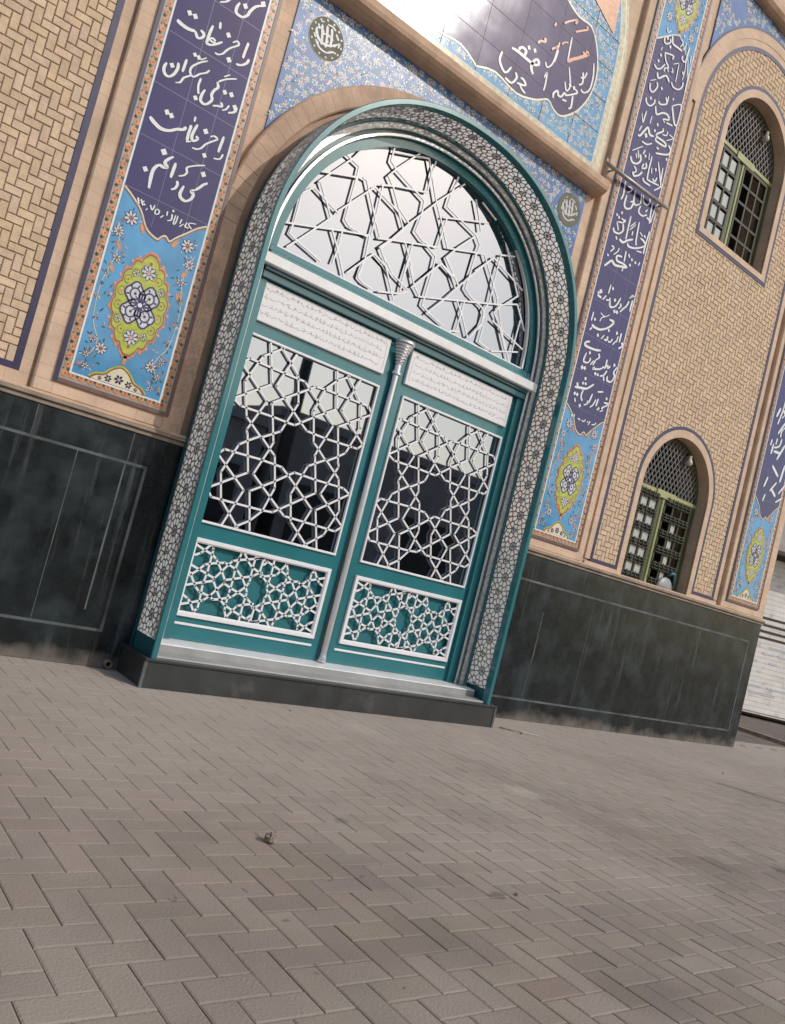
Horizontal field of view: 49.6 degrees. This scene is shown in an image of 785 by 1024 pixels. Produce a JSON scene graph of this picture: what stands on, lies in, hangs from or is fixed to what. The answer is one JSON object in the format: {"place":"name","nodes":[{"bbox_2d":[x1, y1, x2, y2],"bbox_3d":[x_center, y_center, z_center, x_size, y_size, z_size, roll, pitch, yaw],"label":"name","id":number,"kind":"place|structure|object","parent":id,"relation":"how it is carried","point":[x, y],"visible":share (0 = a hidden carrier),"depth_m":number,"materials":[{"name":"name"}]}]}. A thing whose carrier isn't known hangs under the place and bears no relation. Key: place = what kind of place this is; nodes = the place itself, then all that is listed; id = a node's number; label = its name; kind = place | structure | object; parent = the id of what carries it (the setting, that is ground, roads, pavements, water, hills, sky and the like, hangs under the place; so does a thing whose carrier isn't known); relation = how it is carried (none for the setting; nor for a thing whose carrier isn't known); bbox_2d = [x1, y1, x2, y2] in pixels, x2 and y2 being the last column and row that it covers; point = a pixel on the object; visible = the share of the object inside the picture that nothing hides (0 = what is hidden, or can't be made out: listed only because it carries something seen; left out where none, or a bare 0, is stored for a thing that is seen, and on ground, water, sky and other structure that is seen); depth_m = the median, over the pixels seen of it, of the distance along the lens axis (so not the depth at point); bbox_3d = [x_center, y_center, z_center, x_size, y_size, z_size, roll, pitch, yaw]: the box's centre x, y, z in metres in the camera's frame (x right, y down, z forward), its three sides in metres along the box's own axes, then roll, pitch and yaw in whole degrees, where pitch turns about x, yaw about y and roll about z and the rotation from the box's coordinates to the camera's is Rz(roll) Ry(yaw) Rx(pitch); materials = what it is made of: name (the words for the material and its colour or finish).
{"place":"outdoors","nodes":[
{"label":"outdoors","id":0,"kind":"place"},
{"bbox_2d":[0,655,784,1023],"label":"paved forecourt","id":1,"kind":"structure","parent":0,"point":[148,875],"depth_m":2.90,"materials":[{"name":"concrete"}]},
{"bbox_2d":[263,832,276,842],"bbox_3d":[-0.406,1.087,2.835,0.044,0.035,0.043,14,-3,6],"label":"stone","id":2,"kind":"object","parent":1,"relation":"on","point":[270,837],"visible":1,"depth_m":2.82,"materials":[{"name":"beige stone"}]},
{"bbox_2d":[116,642,496,727],"bbox_3d":[-0.438,1.199,5.692,2.830,0.186,0.445,17,-4,-38],"label":"entrance step","id":3,"kind":"object","parent":1,"relation":"on","point":[138,668],"visible":0.62,"depth_m":5.26,"materials":[{"name":"stone"}]},
{"bbox_2d":[0,0,784,746],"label":"mosque building","id":4,"kind":"structure","parent":1,"relation":"on","point":[146,146],"depth_m":6.48,"materials":[{"name":"brick"}]},
{"bbox_2d":[103,659,112,667],"bbox_3d":[-1.656,0.876,4.919,0.044,0.044,0.070,17,-4,-38],"label":"drain pipe","id":5,"kind":"object","parent":4,"relation":"attached to","point":[106,662],"visible":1,"depth_m":4.90,"materials":[{"name":"black plastic"}]},
{"bbox_2d":[130,98,576,703],"bbox_3d":[0.070,-0.753,5.799,2.736,3.852,0.353,17,-4,-38],"label":"arched doorway","id":6,"kind":"structure","parent":4,"relation":"attached to","point":[422,244],"depth_m":5.79,"materials":[{"name":"teal paint"}]},
{"bbox_2d":[170,281,395,659],"bbox_3d":[-0.675,-0.218,5.487,1.150,2.259,0.063,17,-4,-38],"label":"door leaf","id":7,"kind":"structure","parent":6,"relation":"in","point":[268,554],"depth_m":5.48,"materials":[{"name":"teal paint"}]},
{"bbox_2d":[325,350,514,679],"bbox_3d":[0.245,0.065,6.225,1.135,2.259,0.063,17,-4,-38],"label":"door leaf","id":8,"kind":"structure","parent":6,"relation":"in","point":[409,573],"depth_m":6.19,"materials":[{"name":"teal paint"}]},
{"bbox_2d":[605,157,668,209],"bbox_3d":[2.057,-2.766,7.207,0.902,0.062,0.092,17,-4,-38],"label":"metal rod","id":9,"kind":"object","parent":4,"relation":"attached to","point":[636,185],"visible":1,"depth_m":7.15,"materials":[{"name":"grey metal"}]},
{"bbox_2d":[621,438,707,594],"bbox_3d":[2.572,-0.015,8.313,1.100,1.454,0.350,17,-4,-38],"label":"window","id":10,"kind":"structure","parent":4,"relation":"in","point":[670,509],"depth_m":8.38,"materials":[{"name":"metal"}]},
{"bbox_2d":[656,572,675,589],"bbox_3d":[2.693,0.667,8.349,0.291,0.182,0.057,17,-4,-38],"label":"plastic bag","id":11,"kind":"object","parent":4,"relation":"on","point":[664,582],"visible":0.87,"depth_m":8.34,"materials":[{"name":"white plastic"}]},
{"bbox_2d":[686,453,692,465],"bbox_3d":[2.928,-0.517,8.374,0.068,0.130,0.083,17,-4,-38],"label":"wall lamp","id":12,"kind":"object","parent":4,"relation":"attached to","point":[689,461],"visible":1,"depth_m":8.35,"materials":[{"name":"grey metal"}]},
{"bbox_2d":[704,98,783,272],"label":"window","id":13,"kind":"structure","parent":4,"relation":"in","point":[742,206],"depth_m":8.61,"materials":[{"name":"metal"}]},
{"bbox_2d":[763,130,769,141],"bbox_3d":[3.776,-3.803,8.577,0.068,0.130,0.083,17,-4,-38],"label":"wall lamp","id":14,"kind":"object","parent":4,"relation":"attached to","point":[766,137],"visible":1,"depth_m":8.56,"materials":[{"name":"grey metal"}]},
{"bbox_2d":[499,727,537,735],"bbox_3d":[0.966,1.678,6.484,0.322,0.011,0.017,15,-4,-12],"label":"stick","id":15,"kind":"object","parent":1,"relation":"on","point":[518,731],"visible":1,"depth_m":6.47,"materials":[{"name":"beige wood"}]},
{"bbox_2d":[735,713,784,747],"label":"ground","id":16,"kind":"structure","parent":0,"point":[775,729],"depth_m":12.90,"materials":[{"name":"concrete"}]},
{"bbox_2d":[738,725,784,745],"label":"kerb","id":17,"kind":"structure","parent":16,"relation":"on","point":[761,735],"depth_m":11.47,"materials":[{"name":"grey concrete"}]},
{"bbox_2d":[741,523,784,722],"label":"shuttered shop","id":18,"kind":"structure","parent":16,"relation":"on","point":[765,695],"depth_m":14.83,"materials":[{"name":"grey metal"}]}
]}

